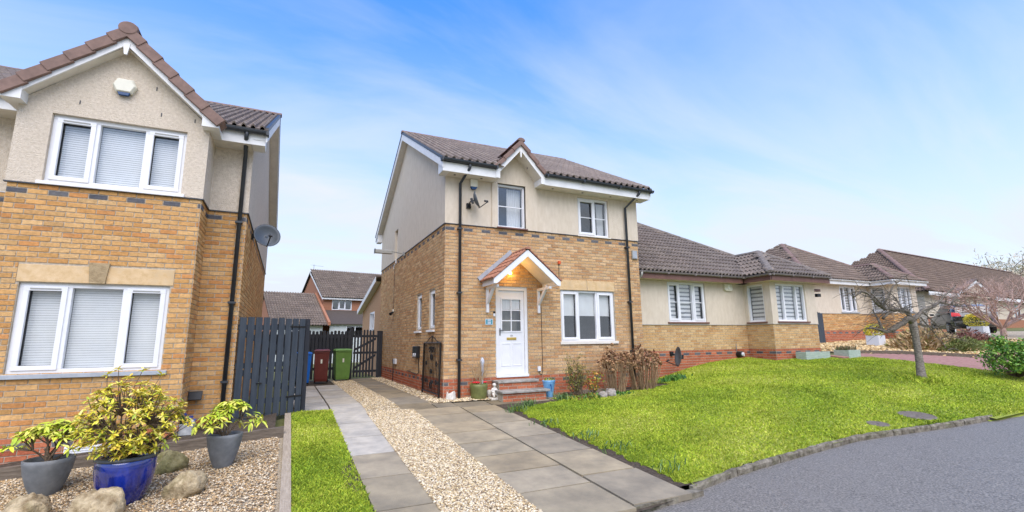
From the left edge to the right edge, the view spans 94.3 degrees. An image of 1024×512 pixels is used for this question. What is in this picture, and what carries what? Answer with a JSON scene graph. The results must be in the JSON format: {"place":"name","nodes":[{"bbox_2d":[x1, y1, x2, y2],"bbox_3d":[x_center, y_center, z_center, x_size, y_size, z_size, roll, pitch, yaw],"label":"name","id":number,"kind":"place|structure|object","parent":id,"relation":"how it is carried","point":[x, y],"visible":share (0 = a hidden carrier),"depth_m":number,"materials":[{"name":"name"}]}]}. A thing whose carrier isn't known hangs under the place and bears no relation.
{"place":"outdoors","nodes":[
{"label":"outdoors","id":0,"kind":"place"},
{"bbox_2d":[332,380,542,511],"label":"drive gravel","id":1,"kind":"structure","parent":0,"point":[393,424],"depth_m":5.95,"materials":[{"name":"beige gravel"}]},
{"bbox_2d":[288,378,691,511],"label":"driveway","id":2,"kind":"structure","parent":0,"point":[544,469],"depth_m":6.16,"materials":[{"name":"concrete"}]},
{"bbox_2d":[295,352,312,383],"bbox_3d":[-6.440,3.453,14.627,0.445,0.979,0.529,5,-12,-30],"label":"wheelie bin","id":3,"kind":"object","parent":2,"relation":"on","point":[309,361],"visible":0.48,"depth_m":14.54,"materials":[{"name":"plastic"}]},
{"bbox_2d":[314,349,329,382],"bbox_3d":[-6.102,3.520,15.225,0.488,1.049,0.577,3,-11,-20],"label":"wheelie bin","id":4,"kind":"object","parent":2,"relation":"on","point":[321,362],"visible":1,"depth_m":15.02,"materials":[{"name":"plastic"}]},
{"bbox_2d":[330,380,398,411],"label":"gravel","id":5,"kind":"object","parent":2,"relation":"on","point":[371,400],"visible":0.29,"depth_m":9.76,"materials":[{"name":"beige gravel"}]},
{"bbox_2d":[333,349,352,380],"bbox_3d":[-5.708,3.645,15.951,0.551,1.049,0.649,5,-12,-28],"label":"wheelie bin","id":6,"kind":"object","parent":5,"relation":"on","point":[342,360],"visible":1,"depth_m":15.74,"materials":[{"name":"plastic"}]},
{"bbox_2d":[370,377,492,402],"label":"wall gravel","id":7,"kind":"structure","parent":2,"relation":"on","point":[422,395],"depth_m":11.21,"materials":[{"name":"stone"}]},
{"bbox_2d":[421,336,441,397],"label":"iron gate","id":8,"kind":"structure","parent":7,"relation":"on","point":[430,370],"depth_m":11.11,"materials":[{"name":"black metal"}]},
{"bbox_2d":[470,383,487,398],"bbox_3d":[-0.736,2.983,10.496,0.400,0.314,0.400,4,-11,-25],"label":"plant pot","id":9,"kind":"object","parent":7,"relation":"on","point":[478,391],"visible":0.96,"depth_m":10.34,"materials":[{"name":"ceramic"}]},
{"bbox_2d":[465,349,490,383],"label":"bare twigs","id":10,"kind":"object","parent":9,"relation":"in","point":[480,372],"visible":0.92,"depth_m":10.54,"materials":[{"name":"beige plant"}]},
{"bbox_2d":[542,380,554,396],"bbox_3d":[0.850,3.043,10.926,0.310,0.374,0.310,4,-11,-25],"label":"plant pot","id":11,"kind":"object","parent":2,"relation":"on","point":[549,384],"visible":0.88,"depth_m":10.82,"materials":[{"name":"ceramic"}]},
{"bbox_2d":[0,0,1023,299],"label":"sky","id":12,"kind":"structure","parent":0,"point":[844,131],"materials":[{"name":"blue"}]},
{"bbox_2d":[239,328,1023,489],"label":"ground","id":13,"kind":"structure","parent":0,"point":[280,420],"depth_m":12.81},
{"bbox_2d":[0,443,161,480],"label":"timber sleeper","id":14,"kind":"object","parent":13,"relation":"on","point":[14,471],"visible":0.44,"depth_m":5.89,"materials":[{"name":"wood"}]},
{"bbox_2d":[0,412,276,467],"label":"raised bed","id":15,"kind":"object","parent":13,"relation":"on","point":[270,419],"visible":0.23,"depth_m":7.26,"materials":[{"name":"wood"}]},
{"bbox_2d":[178,421,195,435],"bbox_3d":[-4.994,2.585,7.092,0.420,0.160,0.220,4,-11,-25],"label":"stone trough","id":16,"kind":"object","parent":15,"relation":"on","point":[187,430],"visible":0.14,"depth_m":7.04,"materials":[{"name":"stone"}]},
{"bbox_2d":[0,21,281,463],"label":"house","id":17,"kind":"structure","parent":13,"relation":"on","point":[129,224],"depth_m":7.13,"materials":[{"name":"brick"}]},
{"bbox_2d":[0,282,169,379],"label":"window","id":18,"kind":"structure","parent":17,"relation":"in","point":[58,327],"depth_m":6.83,"materials":[{"name":"white plastic"}]},
{"bbox_2d":[35,115,186,197],"bbox_3d":[-6.104,-1.470,7.518,1.753,1.140,0.810,4,-11,-25],"label":"window","id":19,"kind":"structure","parent":17,"relation":"in","point":[83,153],"depth_m":7.32,"materials":[{"name":"white plastic"}]},
{"bbox_2d":[112,78,137,96],"bbox_3d":[-5.974,-2.599,7.330,0.307,0.270,0.085,4,-11,-25],"label":"alarm box","id":20,"kind":"object","parent":17,"relation":"attached to","point":[125,87],"visible":1,"depth_m":7.30,"materials":[{"name":"beige plastic"}]},
{"bbox_2d":[188,391,202,399],"bbox_3d":[-5.061,2.230,7.599,0.199,0.135,0.118,4,-11,-25],"label":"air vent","id":21,"kind":"object","parent":17,"relation":"attached to","point":[194,395],"visible":1,"depth_m":7.56,"materials":[{"name":"black plastic"}]},
{"bbox_2d":[251,224,280,246],"bbox_3d":[-5.005,-0.423,9.482,0.599,0.488,0.421,0,-10,-3],"label":"satellite dish","id":22,"kind":"object","parent":17,"relation":"attached to","point":[266,235],"visible":1,"depth_m":9.57,"materials":[{"name":"grey metal"}]},
{"bbox_2d":[0,437,282,511],"bbox_3d":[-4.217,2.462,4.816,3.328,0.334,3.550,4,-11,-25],"label":"bed gravel","id":23,"kind":"structure","parent":13,"relation":"on","point":[88,483],"depth_m":5.29,"materials":[{"name":"beige gravel"}]},
{"bbox_2d":[1,492,51,511],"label":"garden rock","id":24,"kind":"object","parent":23,"relation":"on","point":[32,502],"visible":1,"depth_m":4.53,"materials":[{"name":"stone"}]},
{"bbox_2d":[21,453,76,495],"bbox_3d":[-5.176,2.449,5.289,0.452,0.384,0.452,4,-11,-25],"label":"plant pot","id":25,"kind":"object","parent":23,"relation":"on","point":[39,475],"visible":0.84,"depth_m":5.17,"materials":[{"name":"ceramic"}]},
{"bbox_2d":[0,419,97,461],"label":"shrub","id":26,"kind":"object","parent":25,"relation":"on","point":[45,430],"visible":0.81,"depth_m":5.29,"materials":[{"name":"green plant"}]},
{"bbox_2d":[66,486,125,511],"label":"garden rock","id":27,"kind":"object","parent":23,"relation":"on","point":[111,499],"visible":1,"depth_m":4.45,"materials":[{"name":"stone"}]},
{"bbox_2d":[93,450,158,504],"bbox_3d":[-4.041,2.313,4.957,0.544,0.467,0.544,4,-11,-25],"label":"plant pot","id":28,"kind":"object","parent":23,"relation":"on","point":[132,478],"visible":0.66,"depth_m":4.80,"materials":[{"name":"ceramic"}]},
{"bbox_2d":[66,364,195,461],"bbox_3d":[-4.017,1.662,5.102,1.118,0.989,1.015,4,-11,-25],"label":"shrub","id":29,"kind":"object","parent":28,"relation":"on","point":[131,445],"visible":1,"depth_m":4.93,"materials":[{"name":"yellow plant"}]},
{"bbox_2d":[154,450,188,474],"bbox_3d":[-4.183,2.574,5.839,0.343,0.384,0.310,4,-11,-25],"label":"garden rock","id":30,"kind":"object","parent":23,"relation":"on","point":[170,461],"visible":0.73,"depth_m":5.78,"materials":[{"name":"beige stone"}]},
{"bbox_2d":[161,470,208,499],"bbox_3d":[-3.433,2.448,5.037,0.379,0.360,0.312,-2,-10,9],"label":"garden rock","id":31,"kind":"object","parent":23,"relation":"on","point":[185,484],"visible":0.87,"depth_m":4.93,"materials":[{"name":"stone"}]},
{"bbox_2d":[206,431,242,468],"bbox_3d":[-3.579,2.406,5.901,0.400,0.389,0.400,4,-11,-25],"label":"plant pot","id":32,"kind":"object","parent":23,"relation":"on","point":[222,451],"visible":0.93,"depth_m":5.78,"materials":[{"name":"ceramic"}]},
{"bbox_2d":[191,399,267,435],"bbox_3d":[-3.533,2.053,5.997,0.834,0.459,0.672,4,-11,-25],"label":"shrub","id":33,"kind":"object","parent":32,"relation":"on","point":[227,408],"visible":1,"depth_m":5.90,"materials":[{"name":"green plant"}]},
{"bbox_2d":[160,426,283,452],"bbox_3d":[-4.139,2.703,6.860,1.510,0.335,0.120,4,-11,-25],"label":"timber sleeper","id":34,"kind":"object","parent":13,"relation":"on","point":[194,444],"visible":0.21,"depth_m":6.74,"materials":[{"name":"brown wood"}]},
{"bbox_2d":[279,413,290,511],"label":"timber edging","id":35,"kind":"object","parent":13,"relation":"on","point":[285,498],"visible":0.89,"depth_m":5.53,"materials":[{"name":"grey wood"}]},
{"bbox_2d":[259,291,330,363],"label":"garage","id":36,"kind":"structure","parent":13,"relation":"on","point":[290,305],"depth_m":30.93,"materials":[{"name":"tile"}]},
{"bbox_2d":[300,319,310,410],"bbox_3d":[-3.969,2.145,9.064,0.105,1.870,0.095,-8,-12,34],"label":"gate post","id":37,"kind":"object","parent":13,"relation":"on","point":[305,366],"visible":0.57,"depth_m":9.04,"materials":[{"name":"grey wood"}]},
{"bbox_2d":[231,317,306,422],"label":"garden gate","id":38,"kind":"structure","parent":37,"relation":"attached to","point":[279,349],"depth_m":8.44,"materials":[{"name":"grey paint"}]},
{"bbox_2d":[259,327,353,380],"bbox_3d":[-6.948,3.411,16.172,2.890,1.960,0.120,4,-11,-25],"label":"picket fence","id":39,"kind":"object","parent":13,"relation":"on","point":[331,341],"visible":0.43,"depth_m":16.42,"materials":[{"name":"black wood"}]},
{"bbox_2d":[291,439,369,511],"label":"grass strip","id":40,"kind":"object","parent":13,"relation":"on","point":[326,486],"depth_m":5.04,"materials":[{"name":"green plant"}]},
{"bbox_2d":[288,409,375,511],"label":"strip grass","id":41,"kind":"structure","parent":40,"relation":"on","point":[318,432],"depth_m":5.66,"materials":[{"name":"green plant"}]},
{"bbox_2d":[340,460,368,499],"bbox_3d":[-1.822,2.517,5.370,0.190,0.117,1.800,4,-11,-25],"label":"worn edge","id":42,"kind":"object","parent":40,"relation":"on","point":[352,478],"visible":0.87,"depth_m":5.41,"materials":[{"name":"plant"}]},
{"bbox_2d":[302,265,380,361],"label":"brick house","id":43,"kind":"structure","parent":13,"relation":"on","point":[342,294],"depth_m":33.73,"materials":[{"name":"tile"}]},
{"bbox_2d":[332,299,351,309],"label":"window","id":44,"kind":"structure","parent":43,"relation":"in","point":[336,304],"depth_m":33.63,"materials":[{"name":"white plastic"}]},
{"bbox_2d":[357,275,380,376],"bbox_3d":[-4.806,3.249,20.783,3.220,4.050,4.980,4,-11,-25],"label":"extension","id":45,"kind":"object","parent":13,"relation":"on","point":[369,307],"visible":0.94,"depth_m":19.59,"materials":[{"name":"brick"}]},
{"bbox_2d":[376,331,382,377],"bbox_3d":[-4.787,3.619,17.107,0.195,1.825,0.120,4,-11,-25],"label":"gate post","id":46,"kind":"object","parent":13,"relation":"on","point":[379,353],"visible":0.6,"depth_m":17.08,"materials":[{"name":"black wood"}]},
{"bbox_2d":[352,330,376,376],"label":"side gate","id":47,"kind":"structure","parent":46,"relation":"attached to","point":[367,352],"depth_m":16.88,"materials":[{"name":"black wood"}]},
{"bbox_2d":[375,130,653,401],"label":"two storey house","id":48,"kind":"structure","parent":13,"relation":"on","point":[533,221],"depth_m":12.10,"materials":[{"name":"brick"}]},
{"bbox_2d":[374,249,404,255],"bbox_3d":[-3.744,-0.112,14.545,0.910,0.160,0.160,4,-11,-25],"label":"security lamp","id":49,"kind":"object","parent":48,"relation":"attached to","point":[380,251],"visible":1,"depth_m":14.45,"materials":[{"name":"white plastic"}]},
{"bbox_2d":[407,346,419,374],"bbox_3d":[-2.726,2.818,12.886,0.113,0.740,1.350,4,-11,-25],"label":"charger box","id":50,"kind":"object","parent":48,"relation":"attached to","point":[415,351],"visible":1,"depth_m":12.35,"materials":[{"name":"black plastic"}]},
{"bbox_2d":[414,294,421,332],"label":"window","id":51,"kind":"structure","parent":48,"relation":"in","point":[420,296],"depth_m":12.89,"materials":[{"name":"white plastic"}]},
{"bbox_2d":[426,290,434,331],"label":"window","id":52,"kind":"structure","parent":48,"relation":"in","point":[432,319],"depth_m":11.78,"materials":[{"name":"white plastic"}]},
{"bbox_2d":[466,190,487,208],"bbox_3d":[-0.813,-1.312,11.241,0.422,0.429,0.507,4,-11,-25],"label":"satellite dish","id":53,"kind":"object","parent":48,"relation":"attached to","point":[472,201],"visible":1,"depth_m":11.12,"materials":[{"name":"grey metal"}]},
{"bbox_2d":[497,184,527,230],"bbox_3d":[-0.159,-1.179,12.155,0.870,1.215,0.850,4,-11,-25],"label":"window","id":54,"kind":"structure","parent":48,"relation":"in","point":[510,198],"depth_m":12.12,"materials":[{"name":"white plastic"}]},
{"bbox_2d":[496,286,528,377],"bbox_3d":[-0.053,1.808,11.438,0.841,2.130,0.330,4,-11,-25],"label":"door","id":55,"kind":"structure","parent":48,"relation":"in","point":[511,344],"depth_m":11.37,"materials":[{"name":"white plastic"}]},
{"bbox_2d":[560,290,618,343],"bbox_3d":[1.837,1.615,12.617,1.767,1.419,0.800,4,-11,-25],"label":"window","id":56,"kind":"structure","parent":48,"relation":"in","point":[587,317],"depth_m":12.54,"materials":[{"name":"white plastic"}]},
{"bbox_2d":[577,198,610,238],"bbox_3d":[2.052,-0.977,13.199,1.097,1.149,0.800,4,-11,-25],"label":"window","id":57,"kind":"structure","parent":48,"relation":"in","point":[592,214],"depth_m":13.18,"materials":[{"name":"white plastic"}]},
{"bbox_2d":[497,383,667,408],"bbox_3d":[2.119,3.189,11.168,5.560,0.292,1.600,4,-11,-25],"label":"flower bed","id":58,"kind":"object","parent":13,"relation":"on","point":[504,406],"visible":0.34,"depth_m":10.08,"materials":[{"name":"soil"}]},
{"bbox_2d":[585,370,604,393],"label":"yellow shrub","id":59,"kind":"object","parent":58,"relation":"on","point":[591,384],"visible":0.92,"depth_m":11.05,"materials":[{"name":"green plant"}]},
{"bbox_2d":[597,343,631,391],"bbox_3d":[2.416,2.676,11.377,0.982,1.183,0.776,4,-11,-25],"label":"hydrangea","id":60,"kind":"object","parent":58,"relation":"on","point":[608,361],"visible":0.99,"depth_m":11.26,"materials":[{"name":"brown plant"}]},
{"bbox_2d":[624,343,662,389],"bbox_3d":[3.237,2.730,11.734,1.101,1.143,0.873,4,-11,-25],"label":"hydrangea","id":61,"kind":"object","parent":58,"relation":"on","point":[638,362],"visible":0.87,"depth_m":11.60,"materials":[{"name":"brown plant"}]},
{"bbox_2d":[505,408,701,486],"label":"edge soil","id":62,"kind":"structure","parent":13,"relation":"on","point":[635,464],"depth_m":6.42,"materials":[{"name":"brown soil"}]},
{"bbox_2d":[630,488,703,511],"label":"driveway kerb","id":63,"kind":"structure","parent":13,"relation":"on","point":[696,492],"depth_m":4.94,"materials":[{"name":"concrete"}]},
{"bbox_2d":[689,468,737,489],"bbox_3d":[2.377,2.661,5.572,0.902,0.190,0.069,6,-12,-35],"label":"edging stone","id":64,"kind":"object","parent":13,"relation":"on","point":[715,479],"visible":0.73,"depth_m":5.57,"materials":[{"name":"stone"}]},
{"bbox_2d":[637,222,831,380],"bbox_3d":[5.319,1.577,17.895,7.158,6.232,9.028,4,-11,-25],"label":"bungalow","id":65,"kind":"object","parent":13,"relation":"on","point":[697,314],"visible":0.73,"depth_m":14.81,"materials":[{"name":"brick"}]},
{"bbox_2d":[666,347,683,366],"bbox_3d":[4.643,2.852,13.501,0.458,0.556,0.678,-6,-11,27],"label":"satellite dish","id":66,"kind":"object","parent":65,"relation":"attached to","point":[679,356],"visible":1,"depth_m":13.45,"materials":[{"name":"grey metal"}]},
{"bbox_2d":[664,280,709,323],"bbox_3d":[5.161,1.458,14.730,1.640,1.295,0.810,4,-11,-25],"label":"window","id":67,"kind":"structure","parent":65,"relation":"in","point":[686,302],"depth_m":14.56,"materials":[{"name":"white plastic"}]},
{"bbox_2d":[747,284,782,323],"bbox_3d":[8.057,1.522,15.228,0.810,1.270,0.720,4,-11,-25],"label":"window","id":68,"kind":"structure","parent":65,"relation":"in","point":[754,293],"depth_m":15.20,"materials":[{"name":"white plastic"}]},
{"bbox_2d":[758,284,810,322],"bbox_3d":[8.679,1.531,15.326,1.520,1.270,0.810,4,-11,-25],"label":"window","id":69,"kind":"structure","parent":65,"relation":"in","point":[792,305],"depth_m":15.17,"materials":[{"name":"white plastic"}]},
{"bbox_2d":[817,312,825,342],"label":"side gate","id":70,"kind":"structure","parent":13,"relation":"on","point":[821,331],"depth_m":20.18,"materials":[{"name":"grey paint"}]},
{"bbox_2d":[765,244,927,341],"bbox_3d":[14.844,2.199,24.858,7.447,5.967,8.448,4,-11,-25],"label":"bungalow","id":71,"kind":"object","parent":13,"relation":"on","point":[835,310],"visible":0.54,"depth_m":22.24,"materials":[{"name":"brick"}]},
{"bbox_2d":[839,286,859,312],"bbox_3d":[15.493,2.062,22.406,1.370,1.295,0.810,4,-11,-25],"label":"window","id":72,"kind":"structure","parent":71,"relation":"in","point":[849,306],"depth_m":22.22,"materials":[{"name":"white plastic"}]},
{"bbox_2d":[870,287,886,312],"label":"window","id":73,"kind":"structure","parent":71,"relation":"in","point":[878,308],"depth_m":22.49,"materials":[{"name":"white plastic"}]},
{"bbox_2d":[897,287,915,312],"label":"window","id":74,"kind":"structure","parent":71,"relation":"in","point":[903,291],"depth_m":22.59,"materials":[{"name":"white plastic"}]},
{"bbox_2d":[833,350,860,357],"bbox_3d":[10.494,3.077,14.871,0.600,0.280,0.450,4,-11,-25],"label":"wooden planter","id":75,"kind":"object","parent":13,"relation":"on","point":[852,353],"visible":0.56,"depth_m":14.69,"materials":[{"name":"wood"}]},
{"bbox_2d":[822,331,1023,354],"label":"gravel garden","id":76,"kind":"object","parent":13,"relation":"on","point":[1015,334],"visible":0.18,"depth_m":22.20,"materials":[{"name":"beige gravel"}]},
{"bbox_2d":[865,335,885,345],"bbox_3d":[13.837,3.214,18.073,0.440,0.380,0.440,4,-11,-25],"label":"cube planter","id":77,"kind":"object","parent":76,"relation":"on","point":[876,340],"visible":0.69,"depth_m":17.92,"materials":[{"name":"white plastic"}]},
{"bbox_2d":[863,324,884,335],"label":"golden ball shrub","id":78,"kind":"object","parent":77,"relation":"in","point":[868,333],"visible":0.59,"depth_m":18.10,"materials":[{"name":"yellow plant"}]},
{"bbox_2d":[820,338,1021,356],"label":"garden gravel","id":79,"kind":"structure","parent":76,"relation":"on","point":[861,344],"depth_m":17.09,"materials":[{"name":"beige gravel"}]},
{"bbox_2d":[883,326,971,350],"bbox_3d":[14.886,2.896,17.072,3.368,1.001,2.257,4,-11,-25],"label":"shrub","id":80,"kind":"object","parent":76,"relation":"on","point":[932,341],"visible":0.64,"depth_m":16.58,"materials":[{"name":"brown plant"}]},
{"bbox_2d":[930,304,996,333],"bbox_3d":[24.230,3.418,25.694,2.120,1.536,4.170,-6,-11,27],"label":"parked car","id":81,"kind":"object","parent":76,"relation":"on","point":[957,320],"visible":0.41,"depth_m":24.35,"materials":[{"name":"black paint"}]},
{"bbox_2d":[935,335,991,351],"bbox_3d":[15.524,3.000,16.360,2.875,0.597,1.207,4,-11,-25],"label":"shrub","id":82,"kind":"object","parent":76,"relation":"on","point":[978,344],"visible":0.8,"depth_m":15.97,"materials":[{"name":"green plant"}]},
{"bbox_2d":[952,328,996,341],"bbox_3d":[17.301,3.054,17.935,2.706,0.725,1.501,4,-11,-25],"label":"shrub","id":83,"kind":"object","parent":76,"relation":"on","point":[974,335],"visible":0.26,"depth_m":17.79,"materials":[{"name":"plant"}]},
{"bbox_2d":[927,275,1023,336],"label":"bare red tree","id":84,"kind":"object","parent":76,"relation":"on","point":[994,294],"visible":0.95,"depth_m":21.09,"materials":[{"name":"brown plant"}]},
{"bbox_2d":[966,326,990,334],"bbox_3d":[22.922,3.665,23.353,0.620,0.420,0.620,4,-11,-25],"label":"cube planter","id":85,"kind":"object","parent":76,"relation":"on","point":[986,329],"visible":0.64,"depth_m":23.12,"materials":[{"name":"white plastic"}]},
{"bbox_2d":[962,313,990,325],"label":"golden ball shrub","id":86,"kind":"object","parent":85,"relation":"in","point":[967,320],"visible":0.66,"depth_m":23.52,"materials":[{"name":"yellow plant"}]},
{"bbox_2d":[860,350,1006,359],"bbox_3d":[13.514,3.179,14.790,5.286,0.519,0.527,-6,-11,25],"label":"timber border","id":87,"kind":"object","parent":13,"relation":"on","point":[912,353],"visible":0.38,"depth_m":15.11,"materials":[{"name":"brown wood"}]},
{"bbox_2d":[851,248,1023,332],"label":"house","id":88,"kind":"structure","parent":13,"relation":"on","point":[937,274],"depth_m":34.95,"materials":[{"name":"red brick"}]},
{"bbox_2d":[964,403,1023,420],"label":"grass verge","id":89,"kind":"object","parent":13,"relation":"on","point":[1016,415],"depth_m":8.62,"materials":[{"name":"green plant"}]},
{"bbox_2d":[974,247,1023,299],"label":"bare tree","id":90,"kind":"object","parent":13,"relation":"on","point":[1014,269],"visible":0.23,"depth_m":63.48,"materials":[{"name":"brown plant"}]},
{"bbox_2d":[510,356,1023,485],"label":"lawn","id":91,"kind":"structure","parent":0,"point":[795,437],"depth_m":8.66,"materials":[{"name":"green plant"}]},
{"bbox_2d":[563,351,591,395],"bbox_3d":[1.516,2.715,10.962,1.009,1.029,0.540,4,-11,-25],"label":"green shrub","id":92,"kind":"object","parent":91,"relation":"on","point":[578,385],"visible":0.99,"depth_m":10.87,"materials":[{"name":"green plant"}]},
{"bbox_2d":[566,392,603,400],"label":"leafy clump","id":93,"kind":"object","parent":91,"relation":"on","point":[590,395],"visible":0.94,"depth_m":10.51,"materials":[{"name":"green plant"}]},
{"bbox_2d":[652,454,686,472],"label":"daffodil leaves","id":94,"kind":"object","parent":91,"relation":"on","point":[678,466],"visible":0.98,"depth_m":5.88,"materials":[{"name":"green plant"}]},
{"bbox_2d":[658,373,692,382],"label":"leafy clump","id":95,"kind":"object","parent":91,"relation":"on","point":[672,377],"visible":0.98,"depth_m":12.70,"materials":[{"name":"green plant"}]},
{"bbox_2d":[776,445,819,462],"bbox_3d":[3.929,2.733,6.500,0.887,0.182,0.071,5,-11,-28],"label":"edging stone","id":96,"kind":"object","parent":91,"relation":"on","point":[788,456],"visible":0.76,"depth_m":6.48,"materials":[{"name":"stone"}]},
{"bbox_2d":[795,351,829,359],"bbox_3d":[9.262,3.077,14.610,1.150,0.260,0.330,4,-11,-25],"label":"wooden planter","id":97,"kind":"object","parent":91,"relation":"on","point":[812,355],"visible":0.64,"depth_m":14.42,"materials":[{"name":"wood"}]},
{"bbox_2d":[816,436,854,451],"bbox_3d":[4.726,2.759,6.922,0.887,0.184,0.070,5,-11,-28],"label":"edging stone","id":98,"kind":"object","parent":91,"relation":"on","point":[823,446],"visible":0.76,"depth_m":6.89,"materials":[{"name":"stone"}]},
{"bbox_2d":[852,430,893,441],"bbox_3d":[5.544,2.788,7.295,0.889,0.168,0.070,3,-11,-20],"label":"edging stone","id":99,"kind":"object","parent":91,"relation":"on","point":[873,435],"visible":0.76,"depth_m":7.27,"materials":[{"name":"stone"}]},
{"bbox_2d":[893,425,931,435],"bbox_3d":[6.392,2.817,7.606,0.890,0.160,0.071,3,-11,-19],"label":"edging stone","id":100,"kind":"object","parent":91,"relation":"on","point":[910,430],"visible":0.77,"depth_m":7.58,"materials":[{"name":"stone"}]},
{"bbox_2d":[837,272,991,377],"bbox_3d":[9.905,1.735,11.678,5.815,2.668,1.550,4,-11,-25],"label":"weeping tree","id":101,"kind":"object","parent":91,"relation":"on","point":[912,322],"visible":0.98,"depth_m":11.52,"materials":[{"name":"brown plant"}]},
{"bbox_2d":[898,411,936,419],"bbox_3d":[7.141,2.821,8.373,0.600,0.104,0.520,4,-11,-25],"label":"manhole cover","id":102,"kind":"object","parent":91,"relation":"on","point":[917,415],"visible":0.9,"depth_m":8.36,"materials":[{"name":"concrete"}]},
{"bbox_2d":[884,369,955,385],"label":"tree foot grass","id":103,"kind":"object","parent":91,"relation":"on","point":[913,377],"visible":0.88,"depth_m":11.34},
{"bbox_2d":[929,420,963,429],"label":"edging stone","id":104,"kind":"object","parent":91,"relation":"on","point":[950,424],"visible":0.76,"depth_m":7.89,"materials":[{"name":"stone"}]},
{"bbox_2d":[962,415,993,424],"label":"edging stone","id":105,"kind":"object","parent":91,"relation":"on","point":[974,420],"visible":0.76,"depth_m":8.22,"materials":[{"name":"stone"}]},
{"bbox_2d":[975,331,1023,377],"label":"laurel shrub","id":106,"kind":"object","parent":91,"relation":"on","point":[1014,365],"visible":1,"depth_m":11.80,"materials":[{"name":"green plant"}]},
{"bbox_2d":[650,416,1023,511],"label":"road","id":107,"kind":"structure","parent":0,"point":[977,467],"depth_m":5.48,"materials":[{"name":"grey asphalt"}]},
{"bbox_2d":[735,456,779,475],"bbox_3d":[3.141,2.704,6.060,0.890,0.178,0.070,5,-12,-30],"label":"edging stone","id":108,"kind":"object","parent":107,"relation":"on","point":[755,466],"visible":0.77,"depth_m":6.03,"materials":[{"name":"stone"}]},
{"bbox_2d":[857,353,1007,371],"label":"brick path","id":109,"kind":"structure","parent":0,"point":[955,361],"depth_m":14.24,"materials":[{"name":"brick"}]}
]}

